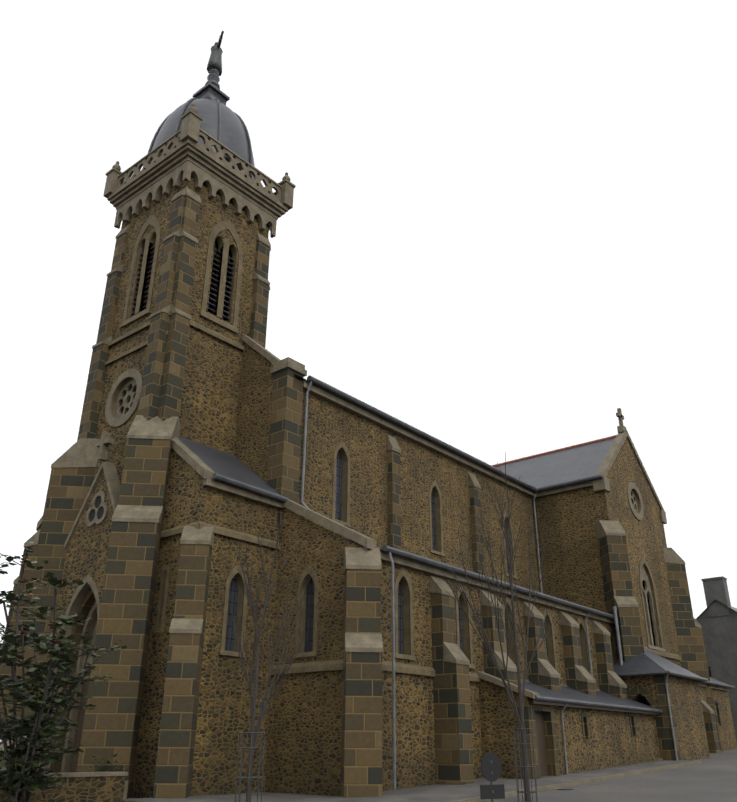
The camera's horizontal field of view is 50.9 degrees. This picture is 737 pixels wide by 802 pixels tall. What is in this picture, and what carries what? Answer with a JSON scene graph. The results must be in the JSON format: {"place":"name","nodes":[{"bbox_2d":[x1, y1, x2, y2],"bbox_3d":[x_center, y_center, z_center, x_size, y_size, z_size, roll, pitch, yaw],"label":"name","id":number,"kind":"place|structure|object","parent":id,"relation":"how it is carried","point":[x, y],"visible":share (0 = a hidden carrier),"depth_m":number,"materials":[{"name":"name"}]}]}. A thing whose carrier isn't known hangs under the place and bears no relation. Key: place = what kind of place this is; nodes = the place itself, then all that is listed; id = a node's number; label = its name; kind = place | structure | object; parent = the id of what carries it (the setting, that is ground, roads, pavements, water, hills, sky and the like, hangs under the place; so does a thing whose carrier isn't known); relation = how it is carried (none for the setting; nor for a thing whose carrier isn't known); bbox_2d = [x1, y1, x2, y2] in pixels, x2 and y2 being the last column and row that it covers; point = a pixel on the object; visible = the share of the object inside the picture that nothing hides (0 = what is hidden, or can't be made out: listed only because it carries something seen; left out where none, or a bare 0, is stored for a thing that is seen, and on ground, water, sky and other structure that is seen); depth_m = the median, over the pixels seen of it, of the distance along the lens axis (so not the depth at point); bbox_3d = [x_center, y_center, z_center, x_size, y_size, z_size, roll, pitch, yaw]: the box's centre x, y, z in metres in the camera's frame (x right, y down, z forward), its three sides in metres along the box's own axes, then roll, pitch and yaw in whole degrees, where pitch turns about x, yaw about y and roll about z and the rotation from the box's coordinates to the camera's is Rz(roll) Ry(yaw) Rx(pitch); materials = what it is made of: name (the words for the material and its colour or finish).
{"place":"outdoors","nodes":[
{"label":"outdoors","id":0,"kind":"place"},
{"bbox_2d":[0,0,736,642],"label":"sky","id":1,"kind":"structure","parent":0,"point":[510,227],"materials":[{"name":"white"}]},
{"bbox_2d":[35,177,736,797],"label":"church rubble walls","id":2,"kind":"structure","parent":0,"point":[227,397],"depth_m":32.48,"materials":[{"name":"brown stone"}]},
{"bbox_2d":[0,195,721,798],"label":"buttresses","id":3,"kind":"structure","parent":2,"relation":"attached to","point":[112,717],"depth_m":29.41,"materials":[{"name":"brown stone"}]},
{"bbox_2d":[0,103,728,778],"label":"stone trim","id":4,"kind":"structure","parent":2,"relation":"attached to","point":[132,189],"depth_m":35.50,"materials":[{"name":"beige stone"}]},
{"bbox_2d":[89,244,650,705],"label":"dark church openings","id":5,"kind":"object","parent":2,"relation":"in","point":[101,512],"visible":0.15,"depth_m":36.32,"materials":[{"name":"black"}]},
{"bbox_2d":[70,666,699,776],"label":"doors","id":6,"kind":"structure","parent":2,"relation":"in","point":[541,746],"depth_m":29.52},
{"bbox_2d":[105,215,680,690],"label":"window surrounds","id":7,"kind":"object","parent":2,"relation":"attached to","point":[143,269],"visible":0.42,"depth_m":34.36,"materials":[{"name":"beige stone"}]},
{"bbox_2d":[225,451,711,677],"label":"windows","id":8,"kind":"structure","parent":7,"relation":"in","point":[232,605],"depth_m":28.53,"materials":[{"name":"grey glass"}]},
{"bbox_2d":[178,374,736,708],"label":"church slate roofs","id":9,"kind":"structure","parent":2,"relation":"on","point":[575,463],"depth_m":40.36,"materials":[{"name":"grey stone"}]},
{"bbox_2d":[491,435,616,466],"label":"church ridge tiles","id":10,"kind":"object","parent":9,"relation":"on","point":[561,449],"depth_m":53.40,"materials":[{"name":"red tile"}]},
{"bbox_2d":[301,381,677,789],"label":"downspouts","id":11,"kind":"object","parent":2,"relation":"attached to","point":[393,620],"visible":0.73,"depth_m":31.89,"materials":[{"name":"grey metal"}]},
{"bbox_2d":[123,760,692,801],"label":"pavement","id":12,"kind":"structure","parent":0,"point":[438,793],"depth_m":24.42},
{"bbox_2d":[129,749,736,801],"bbox_3d":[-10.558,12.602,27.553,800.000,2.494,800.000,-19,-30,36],"label":"ground","id":13,"kind":"structure","parent":0,"point":[713,778],"depth_m":25.13,"materials":[{"name":"grey asphalt"}]},
{"bbox_2d":[0,776,125,801],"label":"wall","id":14,"kind":"structure","parent":13,"relation":"on","point":[96,789],"depth_m":21.21,"materials":[{"name":"stone"}]},
{"bbox_2d":[0,541,126,801],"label":"leafy tree","id":15,"kind":"object","parent":13,"relation":"on","point":[9,638],"depth_m":18.39,"materials":[{"name":"green plant"}]},
{"bbox_2d":[123,781,128,798],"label":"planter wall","id":16,"kind":"structure","parent":13,"relation":"on","point":[125,790],"depth_m":23.93,"materials":[{"name":"stone"}]},
{"bbox_2d":[232,518,311,801],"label":"street tree","id":17,"kind":"object","parent":13,"relation":"on","point":[262,707],"visible":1,"depth_m":18.64,"materials":[{"name":"brown plant"}]},
{"bbox_2d":[235,728,537,801],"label":"tree guards","id":18,"kind":"object","parent":13,"relation":"on","point":[491,782],"visible":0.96,"depth_m":19.35,"materials":[{"name":"paint"}]},
{"bbox_2d":[480,753,504,798],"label":"sign back plates","id":19,"kind":"object","parent":18,"relation":"attached to","point":[488,767],"visible":0.98,"depth_m":19.48,"materials":[{"name":"black"}]},
{"bbox_2d":[123,761,701,801],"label":"kerb","id":20,"kind":"structure","parent":13,"relation":"on","point":[556,786],"depth_m":27.26,"materials":[{"name":"concrete"}]},
{"bbox_2d":[440,452,556,801],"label":"street tree","id":21,"kind":"object","parent":13,"relation":"on","point":[521,693],"visible":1,"depth_m":24.04,"materials":[{"name":"brown plant"}]},
{"bbox_2d":[697,576,736,741],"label":"house","id":22,"kind":"structure","parent":13,"relation":"on","point":[717,621],"depth_m":61.19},
{"bbox_2d":[131,68,734,712],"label":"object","id":23,"kind":"object","parent":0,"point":[213,78],"visible":0.4,"depth_m":36.79,"materials":[{"name":"grey metal"}]},
{"bbox_2d":[151,87,254,178],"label":"dome","id":24,"kind":"structure","parent":23,"relation":"on","point":[233,138],"depth_m":39.55,"materials":[{"name":"metal"}]},
{"bbox_2d":[207,31,223,76],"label":"tower statue","id":25,"kind":"object","parent":23,"relation":"on","point":[215,60],"visible":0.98,"depth_m":43.85,"materials":[{"name":"grey metal"}]}
]}

